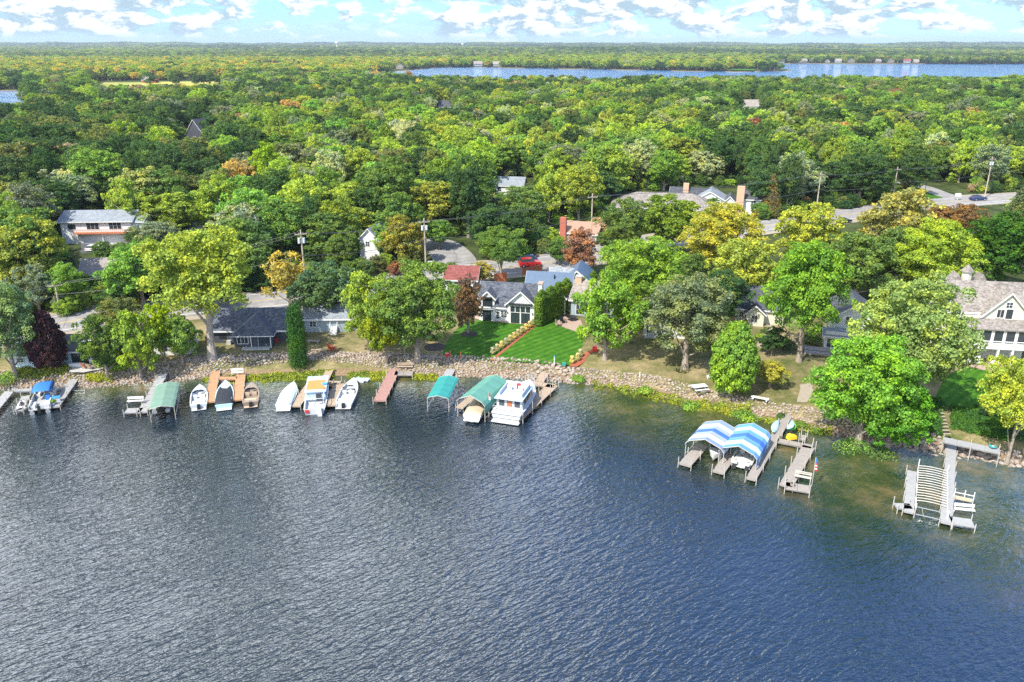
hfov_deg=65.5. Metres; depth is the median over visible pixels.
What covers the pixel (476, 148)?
broadleaf tree
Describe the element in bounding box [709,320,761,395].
broadleaf tree
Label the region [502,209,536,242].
broadleaf tree
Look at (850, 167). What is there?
broadleaf tree
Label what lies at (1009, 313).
window
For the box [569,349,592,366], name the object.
mulch bed
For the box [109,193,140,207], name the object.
broadleaf tree
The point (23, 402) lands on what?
jet ski
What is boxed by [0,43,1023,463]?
ground
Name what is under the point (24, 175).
broadleaf tree
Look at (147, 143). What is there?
broadleaf tree
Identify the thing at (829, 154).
broadleaf tree
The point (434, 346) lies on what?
mulch bed
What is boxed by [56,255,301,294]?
power wire
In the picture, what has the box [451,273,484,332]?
broadleaf tree
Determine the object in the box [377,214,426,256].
broadleaf tree
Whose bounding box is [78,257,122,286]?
cream house
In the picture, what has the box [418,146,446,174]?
broadleaf tree
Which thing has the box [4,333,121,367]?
pale blue house
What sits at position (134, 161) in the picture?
broadleaf tree
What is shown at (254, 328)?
charcoal house
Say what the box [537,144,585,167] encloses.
broadleaf tree
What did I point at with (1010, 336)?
window
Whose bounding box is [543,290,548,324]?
arborvitae
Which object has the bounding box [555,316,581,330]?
patio
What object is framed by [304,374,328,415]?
deck cruiser
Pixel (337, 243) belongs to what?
broadleaf tree
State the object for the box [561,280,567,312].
arborvitae
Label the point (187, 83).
marsh reeds
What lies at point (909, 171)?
broadleaf tree
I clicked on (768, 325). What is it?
gravel path
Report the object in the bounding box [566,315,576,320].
patio table
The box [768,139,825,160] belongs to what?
broadleaf tree
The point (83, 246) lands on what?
driveway
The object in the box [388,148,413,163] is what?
broadleaf tree
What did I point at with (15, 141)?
broadleaf tree
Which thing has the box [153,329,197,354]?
white cabin
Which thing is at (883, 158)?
broadleaf tree
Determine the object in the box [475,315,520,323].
patio
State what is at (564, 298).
arborvitae
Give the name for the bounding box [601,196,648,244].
broadleaf tree
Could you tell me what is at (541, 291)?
arborvitae
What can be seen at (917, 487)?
bunk lift
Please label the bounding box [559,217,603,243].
orange roof house
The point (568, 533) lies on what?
lake water
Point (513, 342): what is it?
mulch bed
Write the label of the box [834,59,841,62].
lakeside house
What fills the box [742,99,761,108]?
pale roof house
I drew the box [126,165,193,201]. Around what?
broadleaf tree
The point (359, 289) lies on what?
broadleaf tree
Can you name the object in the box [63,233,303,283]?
power wire
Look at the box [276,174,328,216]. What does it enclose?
broadleaf tree
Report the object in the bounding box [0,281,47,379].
broadleaf tree
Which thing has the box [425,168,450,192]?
broadleaf tree
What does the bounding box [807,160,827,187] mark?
broadleaf tree
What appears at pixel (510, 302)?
white house
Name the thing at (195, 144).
broadleaf tree
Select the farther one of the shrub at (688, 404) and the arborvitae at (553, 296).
the arborvitae at (553, 296)
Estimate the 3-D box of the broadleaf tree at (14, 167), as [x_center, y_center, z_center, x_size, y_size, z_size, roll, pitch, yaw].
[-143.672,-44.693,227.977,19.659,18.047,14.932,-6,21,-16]
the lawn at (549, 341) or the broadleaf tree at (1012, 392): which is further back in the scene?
the lawn at (549, 341)
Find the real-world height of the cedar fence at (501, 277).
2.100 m
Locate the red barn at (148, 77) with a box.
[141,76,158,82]
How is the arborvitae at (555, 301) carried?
on the lawn at (549, 341)
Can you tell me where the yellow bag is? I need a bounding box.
[786,433,796,439]
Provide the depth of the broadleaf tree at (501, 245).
162.50 m
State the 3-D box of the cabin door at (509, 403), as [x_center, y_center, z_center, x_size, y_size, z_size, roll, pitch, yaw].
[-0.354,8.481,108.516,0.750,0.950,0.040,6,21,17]
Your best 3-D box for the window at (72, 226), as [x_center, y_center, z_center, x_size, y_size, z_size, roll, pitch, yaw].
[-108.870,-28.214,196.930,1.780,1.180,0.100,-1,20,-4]
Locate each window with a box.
[16,358,24,362]
[68,224,75,228]
[86,223,99,229]
[108,222,121,229]
[219,333,225,338]
[236,337,248,343]
[309,321,316,326]
[365,241,369,246]
[483,299,491,306]
[496,311,499,318]
[499,399,503,405]
[514,401,519,407]
[524,391,531,402]
[576,304,583,314]
[739,311,743,316]
[750,315,757,322]
[826,338,834,347]
[845,316,852,324]
[981,330,992,343]
[992,331,1004,343]
[996,309,1005,317]
[1004,309,1014,319]
[1004,331,1016,344]
[1005,302,1013,308]
[1016,332,1023,344]
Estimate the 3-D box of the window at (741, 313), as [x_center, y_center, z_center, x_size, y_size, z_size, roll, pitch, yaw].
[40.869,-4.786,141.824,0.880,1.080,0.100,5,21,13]
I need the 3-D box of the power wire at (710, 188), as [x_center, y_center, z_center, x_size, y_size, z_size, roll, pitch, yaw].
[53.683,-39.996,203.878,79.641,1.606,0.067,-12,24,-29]
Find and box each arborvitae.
[533,292,543,326]
[539,289,545,325]
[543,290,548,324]
[545,290,550,322]
[546,287,552,320]
[549,285,554,319]
[553,286,557,318]
[554,285,559,317]
[555,282,561,315]
[559,282,563,314]
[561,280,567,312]
[562,283,565,312]
[564,277,569,311]
[590,270,597,279]
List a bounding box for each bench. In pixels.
[127,396,143,402]
[231,368,243,374]
[397,364,412,368]
[751,395,768,401]
[794,470,811,478]
[954,502,975,512]
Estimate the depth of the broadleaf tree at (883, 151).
275.93 m
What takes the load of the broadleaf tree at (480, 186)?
on the ground at (642, 355)
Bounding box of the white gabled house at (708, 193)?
[669,183,726,207]
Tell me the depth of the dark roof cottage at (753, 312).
140.89 m
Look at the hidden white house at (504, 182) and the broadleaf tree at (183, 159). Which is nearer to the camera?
the broadleaf tree at (183, 159)
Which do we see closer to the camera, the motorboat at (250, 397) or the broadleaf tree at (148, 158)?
the motorboat at (250, 397)
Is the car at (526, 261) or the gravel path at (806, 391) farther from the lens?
the car at (526, 261)
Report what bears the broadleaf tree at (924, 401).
on the ground at (642, 355)
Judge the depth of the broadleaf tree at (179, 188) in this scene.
212.30 m
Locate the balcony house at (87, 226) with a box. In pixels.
[56,209,153,243]
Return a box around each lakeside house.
[395,63,404,68]
[473,61,482,65]
[493,61,501,66]
[799,58,807,62]
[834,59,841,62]
[846,58,854,62]
[903,59,910,62]
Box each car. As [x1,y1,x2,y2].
[84,244,98,250]
[517,254,536,260]
[518,257,541,267]
[969,195,986,200]
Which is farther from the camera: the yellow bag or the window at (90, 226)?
the window at (90, 226)
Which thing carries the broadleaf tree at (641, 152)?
on the ground at (642, 355)
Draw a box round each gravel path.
[757,324,771,347]
[797,383,812,401]
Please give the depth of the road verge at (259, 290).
188.29 m
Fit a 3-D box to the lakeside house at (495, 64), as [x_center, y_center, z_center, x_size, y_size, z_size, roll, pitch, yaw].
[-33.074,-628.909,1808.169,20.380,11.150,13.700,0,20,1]
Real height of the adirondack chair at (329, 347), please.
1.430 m
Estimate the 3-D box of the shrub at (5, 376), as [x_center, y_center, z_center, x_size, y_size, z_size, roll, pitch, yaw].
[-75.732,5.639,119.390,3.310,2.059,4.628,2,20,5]
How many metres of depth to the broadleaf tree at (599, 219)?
199.27 m
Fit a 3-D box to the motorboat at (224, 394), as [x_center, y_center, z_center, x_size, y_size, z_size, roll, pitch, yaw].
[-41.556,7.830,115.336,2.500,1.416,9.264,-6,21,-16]
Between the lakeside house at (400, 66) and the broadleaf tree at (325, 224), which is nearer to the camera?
the broadleaf tree at (325, 224)
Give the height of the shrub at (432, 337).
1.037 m
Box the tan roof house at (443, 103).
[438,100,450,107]
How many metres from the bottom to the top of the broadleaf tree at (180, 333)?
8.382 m
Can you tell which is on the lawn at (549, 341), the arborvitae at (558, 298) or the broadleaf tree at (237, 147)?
the arborvitae at (558, 298)
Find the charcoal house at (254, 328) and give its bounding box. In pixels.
[213,307,293,349]
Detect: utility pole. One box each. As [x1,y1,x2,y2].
[47,281,61,315]
[294,230,306,269]
[419,218,429,270]
[588,193,595,248]
[817,172,824,202]
[984,157,995,196]
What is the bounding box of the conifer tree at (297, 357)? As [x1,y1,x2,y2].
[285,301,308,372]
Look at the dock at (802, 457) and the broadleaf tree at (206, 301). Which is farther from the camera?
the broadleaf tree at (206, 301)
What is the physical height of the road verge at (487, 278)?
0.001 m
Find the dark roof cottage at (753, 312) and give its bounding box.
[735,285,782,326]
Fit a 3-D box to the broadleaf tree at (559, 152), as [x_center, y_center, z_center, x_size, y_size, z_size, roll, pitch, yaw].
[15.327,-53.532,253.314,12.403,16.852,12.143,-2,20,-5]
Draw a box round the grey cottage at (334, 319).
[301,297,367,334]
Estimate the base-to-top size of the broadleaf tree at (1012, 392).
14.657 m
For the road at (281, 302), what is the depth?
176.39 m
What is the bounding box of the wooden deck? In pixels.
[803,343,830,356]
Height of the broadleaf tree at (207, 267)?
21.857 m
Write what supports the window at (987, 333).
in the shingled house at (995, 309)
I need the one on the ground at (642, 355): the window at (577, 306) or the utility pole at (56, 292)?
the utility pole at (56, 292)
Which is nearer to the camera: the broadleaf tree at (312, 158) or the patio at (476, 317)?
the patio at (476, 317)
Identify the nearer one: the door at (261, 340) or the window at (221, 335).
the door at (261, 340)
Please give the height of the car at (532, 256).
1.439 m
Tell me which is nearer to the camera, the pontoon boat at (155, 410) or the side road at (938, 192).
the pontoon boat at (155, 410)
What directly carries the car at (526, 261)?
on the road at (281, 302)
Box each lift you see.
[29,382,85,403]
[914,459,949,519]
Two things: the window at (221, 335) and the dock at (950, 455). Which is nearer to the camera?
the dock at (950, 455)
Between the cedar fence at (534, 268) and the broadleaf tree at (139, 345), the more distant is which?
the cedar fence at (534, 268)
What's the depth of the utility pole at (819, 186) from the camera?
224.71 m
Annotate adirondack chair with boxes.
[326,343,336,350]
[559,315,566,323]
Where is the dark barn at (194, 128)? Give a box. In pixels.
[185,118,204,137]
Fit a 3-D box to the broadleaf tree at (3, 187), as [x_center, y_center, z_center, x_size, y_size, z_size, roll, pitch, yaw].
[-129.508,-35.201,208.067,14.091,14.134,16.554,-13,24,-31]
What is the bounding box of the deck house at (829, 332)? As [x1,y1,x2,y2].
[821,288,874,349]
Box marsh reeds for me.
[101,81,217,86]
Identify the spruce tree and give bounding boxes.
[761,173,781,217]
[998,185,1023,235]
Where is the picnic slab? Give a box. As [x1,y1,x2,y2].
[689,383,709,391]
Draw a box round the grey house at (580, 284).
[568,274,613,316]
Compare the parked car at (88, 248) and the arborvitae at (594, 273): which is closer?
the arborvitae at (594, 273)
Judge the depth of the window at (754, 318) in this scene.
140.03 m
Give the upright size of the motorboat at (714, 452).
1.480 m
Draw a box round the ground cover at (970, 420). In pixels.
[922,396,1020,441]
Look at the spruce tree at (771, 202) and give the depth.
226.19 m
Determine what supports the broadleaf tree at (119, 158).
on the ground at (642, 355)
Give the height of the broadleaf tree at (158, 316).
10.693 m
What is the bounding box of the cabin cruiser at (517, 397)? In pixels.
[491,375,535,424]
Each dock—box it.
[0,384,64,408]
[12,392,31,414]
[51,379,77,409]
[122,372,167,416]
[203,369,246,402]
[288,367,344,408]
[372,368,399,404]
[393,368,413,378]
[442,369,454,375]
[455,396,472,411]
[510,365,558,423]
[678,440,709,470]
[711,448,739,477]
[745,408,816,497]
[798,427,808,442]
[892,465,918,517]
[938,444,976,532]
[940,434,1000,466]
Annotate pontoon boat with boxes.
[28,381,57,414]
[152,384,170,413]
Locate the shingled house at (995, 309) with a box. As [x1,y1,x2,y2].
[923,264,1023,364]
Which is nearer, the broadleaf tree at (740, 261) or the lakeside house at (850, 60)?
the broadleaf tree at (740, 261)
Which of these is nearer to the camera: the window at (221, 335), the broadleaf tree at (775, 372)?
the broadleaf tree at (775, 372)
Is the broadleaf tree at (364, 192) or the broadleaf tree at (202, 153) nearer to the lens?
the broadleaf tree at (364, 192)
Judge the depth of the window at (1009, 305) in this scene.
122.67 m
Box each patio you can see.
[70,364,104,371]
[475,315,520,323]
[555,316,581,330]
[965,360,1001,369]
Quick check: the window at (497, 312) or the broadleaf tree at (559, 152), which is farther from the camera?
the broadleaf tree at (559, 152)
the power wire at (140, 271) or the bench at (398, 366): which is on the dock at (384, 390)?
the bench at (398, 366)
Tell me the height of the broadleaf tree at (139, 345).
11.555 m
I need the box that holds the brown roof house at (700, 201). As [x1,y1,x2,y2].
[611,192,713,211]
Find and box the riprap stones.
[0,351,909,448]
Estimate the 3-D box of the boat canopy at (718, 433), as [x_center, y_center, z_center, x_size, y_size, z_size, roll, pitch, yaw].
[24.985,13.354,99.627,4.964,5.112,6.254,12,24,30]
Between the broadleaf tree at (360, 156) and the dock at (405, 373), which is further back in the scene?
the broadleaf tree at (360, 156)
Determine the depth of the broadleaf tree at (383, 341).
121.17 m
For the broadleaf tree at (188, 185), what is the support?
on the ground at (642, 355)
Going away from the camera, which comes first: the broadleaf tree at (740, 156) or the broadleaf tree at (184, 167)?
the broadleaf tree at (184, 167)
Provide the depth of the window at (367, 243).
180.68 m
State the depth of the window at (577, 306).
145.43 m
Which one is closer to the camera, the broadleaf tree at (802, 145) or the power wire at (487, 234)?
the power wire at (487, 234)
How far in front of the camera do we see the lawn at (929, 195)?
260.18 m
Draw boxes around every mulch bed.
[424,343,445,350]
[461,331,477,336]
[489,325,534,360]
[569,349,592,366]
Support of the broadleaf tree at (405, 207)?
on the ground at (642, 355)
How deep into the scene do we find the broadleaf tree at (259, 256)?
156.55 m
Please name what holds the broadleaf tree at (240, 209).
on the ground at (642, 355)
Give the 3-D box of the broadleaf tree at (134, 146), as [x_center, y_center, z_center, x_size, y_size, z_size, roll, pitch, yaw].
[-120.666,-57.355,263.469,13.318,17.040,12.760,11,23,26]
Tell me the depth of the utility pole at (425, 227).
171.58 m
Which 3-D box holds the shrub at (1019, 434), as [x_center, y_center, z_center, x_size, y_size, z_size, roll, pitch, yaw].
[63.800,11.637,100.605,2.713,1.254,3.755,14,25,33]
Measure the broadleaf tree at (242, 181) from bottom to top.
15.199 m
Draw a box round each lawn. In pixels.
[443,320,523,360]
[498,318,583,364]
[925,193,942,198]
[936,367,1006,408]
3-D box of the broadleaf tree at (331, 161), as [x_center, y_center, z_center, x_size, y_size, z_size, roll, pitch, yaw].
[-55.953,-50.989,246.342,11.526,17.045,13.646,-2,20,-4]
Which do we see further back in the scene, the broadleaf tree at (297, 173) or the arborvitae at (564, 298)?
the broadleaf tree at (297, 173)
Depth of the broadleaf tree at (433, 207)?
204.23 m
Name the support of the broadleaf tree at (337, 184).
on the ground at (642, 355)
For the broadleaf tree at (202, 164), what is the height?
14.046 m
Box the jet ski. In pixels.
[17,400,25,411]
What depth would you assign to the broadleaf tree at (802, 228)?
166.67 m
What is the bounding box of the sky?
[0,0,1023,43]
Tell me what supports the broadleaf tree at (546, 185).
on the ground at (642, 355)
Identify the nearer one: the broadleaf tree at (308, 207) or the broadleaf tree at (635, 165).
the broadleaf tree at (308, 207)
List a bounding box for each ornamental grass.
[490,347,495,354]
[494,344,499,351]
[507,334,512,341]
[512,332,516,338]
[569,355,574,362]
[575,353,579,360]
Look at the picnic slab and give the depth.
114.08 m
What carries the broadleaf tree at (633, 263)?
on the ground at (642, 355)
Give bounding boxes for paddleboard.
[771,420,779,432]
[786,420,794,428]
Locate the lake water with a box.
[0,63,1023,681]
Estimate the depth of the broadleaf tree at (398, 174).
201.73 m
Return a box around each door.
[70,353,88,363]
[83,234,103,243]
[106,234,127,242]
[257,337,265,345]
[316,393,321,401]
[365,251,374,260]
[483,311,490,320]
[507,400,511,406]
[511,312,519,322]
[521,313,529,323]
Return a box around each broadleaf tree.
[0,140,37,162]
[0,155,45,186]
[0,180,31,194]
[0,180,61,222]
[0,191,20,209]
[0,200,18,222]
[0,206,61,287]
[0,263,53,310]
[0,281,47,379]
[1,172,35,184]
[2,192,62,218]
[13,139,20,147]
[20,142,45,162]
[23,148,65,183]
[23,177,81,223]
[23,309,67,368]
[28,211,47,236]
[36,138,68,156]
[38,169,78,185]
[46,176,100,209]
[50,173,99,209]
[60,141,91,164]
[61,162,86,175]
[62,143,100,162]
[66,148,123,192]
[67,314,123,377]
[90,139,121,157]
[90,296,142,329]
[92,286,139,307]
[98,179,117,202]
[100,139,123,159]
[101,177,144,210]
[106,156,122,177]
[108,166,161,214]
[108,309,159,380]
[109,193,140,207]
[112,195,169,221]
[114,156,155,178]
[114,235,178,297]
[121,141,156,160]
[124,191,202,230]
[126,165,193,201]
[131,222,252,361]
[135,140,157,153]
[140,149,154,165]
[143,297,174,364]
[145,156,160,169]
[149,141,185,158]
[149,144,188,175]
[154,146,187,162]
[157,314,203,364]
[161,170,201,200]
[165,149,192,174]
[171,184,194,228]
[172,162,203,178]
[184,147,220,171]
[185,283,228,309]
[186,140,202,160]
[188,178,198,199]
[189,189,233,219]
[193,157,224,173]
[196,167,234,188]
[199,145,223,163]
[201,163,239,180]
[206,202,261,239]
[214,187,290,221]
[215,174,251,204]
[217,217,272,289]
[219,158,257,177]
[220,136,257,162]
[224,140,254,162]
[229,151,258,165]
[230,185,268,212]
[233,218,274,263]
[246,168,301,207]
[247,141,283,174]
[252,142,309,163]
[255,197,305,251]
[256,152,293,169]
[260,164,305,189]
[260,250,307,305]
[264,156,298,174]
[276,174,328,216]
[284,259,359,311]
[288,166,319,177]
[289,142,317,161]
[293,161,322,174]
[295,206,363,258]
[297,193,324,255]
[303,135,322,149]
[304,145,327,166]
[306,154,345,178]
[306,179,332,202]
[311,148,349,182]
[313,165,345,192]
[318,145,354,181]
[320,195,356,237]
[320,204,373,236]
[323,229,363,266]
[328,180,355,195]
[328,182,364,205]
[330,196,360,213]
[331,143,344,158]
[339,145,375,188]
[339,270,387,351]
[345,187,384,223]
[350,162,397,187]
[352,176,404,219]
[355,161,376,184]
[357,292,406,365]
[362,163,427,212]
[364,258,461,362]
[369,224,393,253]
[370,147,415,177]
[372,194,387,223]
[373,191,426,232]
[377,154,412,182]
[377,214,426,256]
[378,140,407,152]
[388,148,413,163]
[403,145,433,159]
[405,146,444,174]
[406,166,420,178]
[406,180,456,223]
[412,174,433,181]
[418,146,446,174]
[419,156,456,181]
[423,219,456,248]
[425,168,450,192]
[440,178,491,221]
[447,144,497,177]
[447,146,470,171]
[447,154,498,201]
[448,165,489,237]
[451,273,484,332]
[462,203,523,259]
[466,136,496,170]
[471,261,495,280]
[473,224,527,272]
[497,185,547,217]
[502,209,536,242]
[521,140,564,176]
[534,172,563,221]
[535,151,574,184]
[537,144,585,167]
[541,147,577,173]
[545,238,569,264]
[552,161,606,220]
[555,182,605,214]
[561,226,597,266]
[570,269,649,360]
[576,140,596,155]
[577,144,615,175]
[582,142,633,190]
[584,170,623,200]
[586,217,611,234]
[596,235,689,299]
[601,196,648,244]
[608,278,649,343]
[620,142,638,178]
[620,153,641,182]
[630,137,657,180]
[634,271,740,369]
[636,193,700,250]
[644,149,684,190]
[675,252,711,283]
[676,200,770,266]
[695,269,756,317]
[704,237,783,287]
[706,197,721,207]
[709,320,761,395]
[731,139,755,184]
[742,136,771,179]
[745,165,785,198]
[747,153,776,173]
[754,359,792,387]
[755,150,780,178]
[755,326,791,354]
[757,238,857,362]
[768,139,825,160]
[772,201,851,253]
[776,156,827,197]
[777,150,811,198]
[778,153,804,204]
[784,137,815,161]
[801,333,931,445]
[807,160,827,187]
[813,161,846,190]
[818,231,908,293]
[819,136,852,163]
[831,152,897,197]
[844,167,896,196]
[845,269,988,382]
[855,186,945,246]
[856,372,936,448]
[868,141,891,161]
[868,153,888,172]
[877,225,924,281]
[891,216,989,283]
[892,154,937,187]
[921,206,952,224]
[936,203,989,232]
[939,235,965,268]
[968,135,1000,179]
[970,143,1012,181]
[975,354,1023,464]
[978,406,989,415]
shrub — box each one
[0,371,20,385]
[92,358,115,367]
[107,361,129,371]
[424,334,437,340]
[571,374,585,382]
[638,385,652,395]
[682,400,700,411]
[730,409,759,422]
[754,333,763,337]
[776,413,784,419]
[778,339,797,350]
[794,420,807,429]
[803,334,821,345]
[810,427,825,434]
[832,437,870,455]
[861,444,897,462]
[1005,426,1023,440]
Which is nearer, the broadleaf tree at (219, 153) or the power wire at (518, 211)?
the power wire at (518, 211)
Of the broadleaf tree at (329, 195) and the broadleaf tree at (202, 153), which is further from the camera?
the broadleaf tree at (202, 153)
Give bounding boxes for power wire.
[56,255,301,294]
[59,233,292,282]
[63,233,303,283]
[327,238,424,254]
[425,196,586,220]
[425,217,589,238]
[432,196,595,220]
[596,190,815,216]
[598,174,813,195]
[607,174,820,195]
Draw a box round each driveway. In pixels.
[81,243,94,252]
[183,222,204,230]
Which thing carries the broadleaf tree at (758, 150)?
on the ground at (642, 355)
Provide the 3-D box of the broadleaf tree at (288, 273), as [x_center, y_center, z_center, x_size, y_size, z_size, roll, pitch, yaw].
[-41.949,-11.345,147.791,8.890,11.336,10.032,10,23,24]
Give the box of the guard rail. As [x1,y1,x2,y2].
[955,202,1003,206]
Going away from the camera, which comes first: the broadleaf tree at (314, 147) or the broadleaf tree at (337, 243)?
the broadleaf tree at (337, 243)
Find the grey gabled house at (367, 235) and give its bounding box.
[359,222,390,260]
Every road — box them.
[20,193,1016,336]
[418,239,476,264]
[897,182,955,197]
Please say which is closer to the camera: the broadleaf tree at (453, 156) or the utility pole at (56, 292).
the utility pole at (56, 292)
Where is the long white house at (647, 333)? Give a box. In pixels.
[643,296,684,338]
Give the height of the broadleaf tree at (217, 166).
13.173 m
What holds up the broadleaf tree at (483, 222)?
on the ground at (642, 355)
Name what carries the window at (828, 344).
in the deck house at (829, 332)
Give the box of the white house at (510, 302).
[477,260,592,323]
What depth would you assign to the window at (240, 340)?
130.11 m
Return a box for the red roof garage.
[443,265,481,289]
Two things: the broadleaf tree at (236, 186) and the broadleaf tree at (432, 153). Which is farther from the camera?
the broadleaf tree at (432, 153)
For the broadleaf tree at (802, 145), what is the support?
on the ground at (642, 355)
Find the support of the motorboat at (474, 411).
on the lake water
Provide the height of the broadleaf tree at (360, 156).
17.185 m
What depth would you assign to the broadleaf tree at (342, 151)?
259.17 m
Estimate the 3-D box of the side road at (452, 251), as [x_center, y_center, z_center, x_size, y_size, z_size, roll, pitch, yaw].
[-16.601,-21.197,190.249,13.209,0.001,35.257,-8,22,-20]
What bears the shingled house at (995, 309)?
on the ground at (642, 355)
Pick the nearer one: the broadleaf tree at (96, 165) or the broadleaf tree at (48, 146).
the broadleaf tree at (96, 165)
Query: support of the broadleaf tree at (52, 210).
on the ground at (642, 355)
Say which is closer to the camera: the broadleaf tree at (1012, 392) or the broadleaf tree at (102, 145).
the broadleaf tree at (1012, 392)
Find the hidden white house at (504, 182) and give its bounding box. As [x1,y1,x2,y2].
[492,176,527,194]
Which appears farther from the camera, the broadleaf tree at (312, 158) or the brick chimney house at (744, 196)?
the broadleaf tree at (312, 158)
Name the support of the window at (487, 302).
in the white house at (510, 302)
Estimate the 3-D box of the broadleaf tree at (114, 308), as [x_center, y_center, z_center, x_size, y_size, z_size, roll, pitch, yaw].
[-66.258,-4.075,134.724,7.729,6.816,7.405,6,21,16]
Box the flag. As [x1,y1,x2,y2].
[811,458,817,485]
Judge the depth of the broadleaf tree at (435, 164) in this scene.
233.12 m
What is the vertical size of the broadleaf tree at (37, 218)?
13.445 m
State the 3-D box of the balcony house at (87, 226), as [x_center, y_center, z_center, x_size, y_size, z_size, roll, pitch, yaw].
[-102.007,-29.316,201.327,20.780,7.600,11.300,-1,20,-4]
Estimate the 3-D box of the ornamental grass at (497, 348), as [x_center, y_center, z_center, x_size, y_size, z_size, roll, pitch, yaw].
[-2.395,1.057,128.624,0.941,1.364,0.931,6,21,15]
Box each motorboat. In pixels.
[190,384,207,410]
[215,380,233,410]
[242,382,259,407]
[275,381,297,410]
[336,377,357,408]
[463,398,484,421]
[709,443,722,459]
[731,447,755,471]
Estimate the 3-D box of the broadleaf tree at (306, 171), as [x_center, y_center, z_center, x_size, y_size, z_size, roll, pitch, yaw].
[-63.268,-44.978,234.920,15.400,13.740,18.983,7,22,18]
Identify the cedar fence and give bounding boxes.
[494,272,506,281]
[522,264,541,274]
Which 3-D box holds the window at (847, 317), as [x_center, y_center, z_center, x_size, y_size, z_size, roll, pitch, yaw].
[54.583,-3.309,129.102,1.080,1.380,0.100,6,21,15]
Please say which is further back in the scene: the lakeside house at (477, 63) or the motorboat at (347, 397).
the lakeside house at (477, 63)
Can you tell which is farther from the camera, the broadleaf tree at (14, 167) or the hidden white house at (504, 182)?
the hidden white house at (504, 182)
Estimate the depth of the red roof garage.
161.02 m
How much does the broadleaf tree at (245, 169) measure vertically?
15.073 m
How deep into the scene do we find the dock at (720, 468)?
95.94 m
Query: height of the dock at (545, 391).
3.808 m
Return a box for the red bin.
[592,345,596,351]
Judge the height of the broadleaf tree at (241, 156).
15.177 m
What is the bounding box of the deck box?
[51,395,60,401]
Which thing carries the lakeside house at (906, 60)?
on the ground at (642, 355)
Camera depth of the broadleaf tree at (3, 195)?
178.74 m
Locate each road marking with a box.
[0,200,1011,340]
[55,194,1011,316]
[58,197,1012,323]
[61,197,1008,322]
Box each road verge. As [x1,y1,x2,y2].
[2,202,1009,346]
[49,192,1015,314]
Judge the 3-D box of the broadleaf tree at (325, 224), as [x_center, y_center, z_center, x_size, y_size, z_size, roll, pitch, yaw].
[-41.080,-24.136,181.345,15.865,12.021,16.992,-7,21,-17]
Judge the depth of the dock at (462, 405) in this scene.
112.25 m
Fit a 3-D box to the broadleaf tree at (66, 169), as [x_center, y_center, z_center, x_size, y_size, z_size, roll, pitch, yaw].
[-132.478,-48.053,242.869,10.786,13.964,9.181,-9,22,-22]
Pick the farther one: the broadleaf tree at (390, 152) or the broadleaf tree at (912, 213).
the broadleaf tree at (390, 152)
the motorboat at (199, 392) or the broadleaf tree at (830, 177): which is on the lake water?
the motorboat at (199, 392)
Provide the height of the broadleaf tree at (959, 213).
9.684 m
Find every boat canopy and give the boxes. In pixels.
[149,382,180,421]
[427,375,458,410]
[457,374,505,417]
[684,420,735,463]
[718,423,770,469]
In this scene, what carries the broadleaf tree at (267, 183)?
on the ground at (642, 355)
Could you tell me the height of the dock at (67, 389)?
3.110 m
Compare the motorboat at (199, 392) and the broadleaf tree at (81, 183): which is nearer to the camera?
the motorboat at (199, 392)
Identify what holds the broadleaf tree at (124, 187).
on the ground at (642, 355)
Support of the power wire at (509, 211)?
attached to the utility pole at (425, 227)
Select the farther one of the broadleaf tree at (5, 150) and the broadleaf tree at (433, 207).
the broadleaf tree at (5, 150)
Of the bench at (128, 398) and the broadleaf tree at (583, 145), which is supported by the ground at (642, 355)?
the broadleaf tree at (583, 145)
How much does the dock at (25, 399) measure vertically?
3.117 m
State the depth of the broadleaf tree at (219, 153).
261.63 m
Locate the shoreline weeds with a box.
[11,363,833,436]
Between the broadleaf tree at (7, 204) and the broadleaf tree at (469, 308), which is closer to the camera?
the broadleaf tree at (469, 308)
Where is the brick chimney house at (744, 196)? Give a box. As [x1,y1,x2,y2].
[722,186,762,214]
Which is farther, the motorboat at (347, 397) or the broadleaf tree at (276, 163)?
the broadleaf tree at (276, 163)
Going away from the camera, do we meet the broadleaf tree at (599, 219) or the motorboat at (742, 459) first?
the motorboat at (742, 459)
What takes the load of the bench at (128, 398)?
on the dock at (145, 405)
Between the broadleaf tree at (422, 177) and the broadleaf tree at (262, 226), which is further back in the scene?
the broadleaf tree at (422, 177)
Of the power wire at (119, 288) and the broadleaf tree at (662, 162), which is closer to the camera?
the power wire at (119, 288)
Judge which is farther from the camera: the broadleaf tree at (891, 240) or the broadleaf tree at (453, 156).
the broadleaf tree at (453, 156)
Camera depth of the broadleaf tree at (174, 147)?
252.76 m
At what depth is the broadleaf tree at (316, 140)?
275.36 m
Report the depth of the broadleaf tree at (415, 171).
247.41 m

